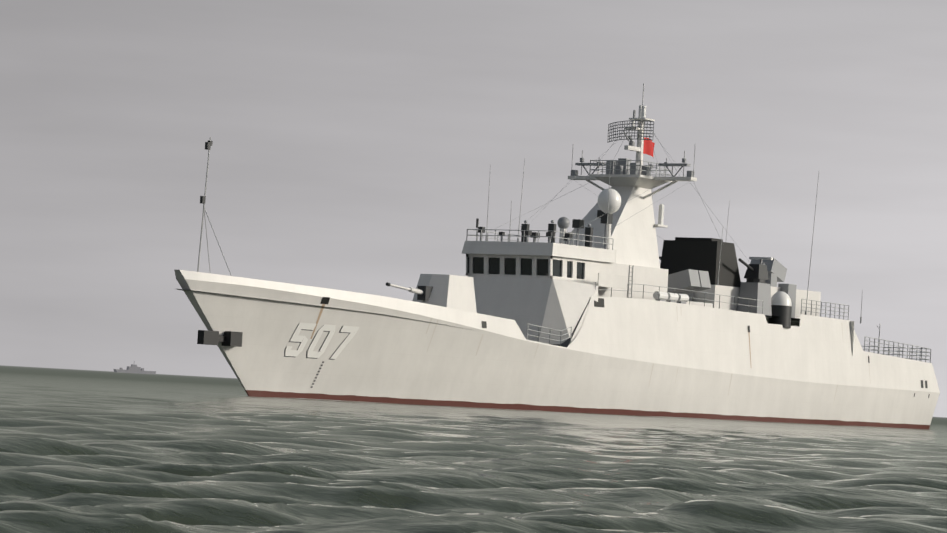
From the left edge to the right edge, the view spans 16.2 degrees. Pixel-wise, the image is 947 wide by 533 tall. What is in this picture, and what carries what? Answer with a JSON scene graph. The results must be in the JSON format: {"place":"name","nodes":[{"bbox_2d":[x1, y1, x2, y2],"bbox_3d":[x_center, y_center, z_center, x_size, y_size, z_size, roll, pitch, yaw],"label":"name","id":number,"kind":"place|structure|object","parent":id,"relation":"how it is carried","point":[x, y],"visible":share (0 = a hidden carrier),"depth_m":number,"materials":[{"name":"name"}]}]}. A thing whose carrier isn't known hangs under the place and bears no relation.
{"place":"outdoors","nodes":[
{"label":"outdoors","id":0,"kind":"place"},
{"bbox_2d":[0,365,946,532],"bbox_3d":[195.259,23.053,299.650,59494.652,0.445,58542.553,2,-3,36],"label":"sea","id":1,"kind":"structure","parent":0,"point":[87,451],"depth_m":43.45,"materials":[{"name":"liquid"}]},
{"bbox_2d":[113,364,155,373],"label":"distant ship","id":2,"kind":"object","parent":1,"relation":"on","point":[132,368],"visible":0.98,"depth_m":4768.76,"materials":[{"name":"grey metal"}]},
{"bbox_2d":[174,83,939,429],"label":"warship","id":3,"kind":"object","parent":1,"relation":"on","point":[598,309],"visible":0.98,"depth_m":230.23,"materials":[{"name":"paint"}]},
{"bbox_2d":[0,0,946,417],"label":"sky","id":4,"kind":"structure","parent":0,"point":[355,144],"materials":[{"name":"grey"}]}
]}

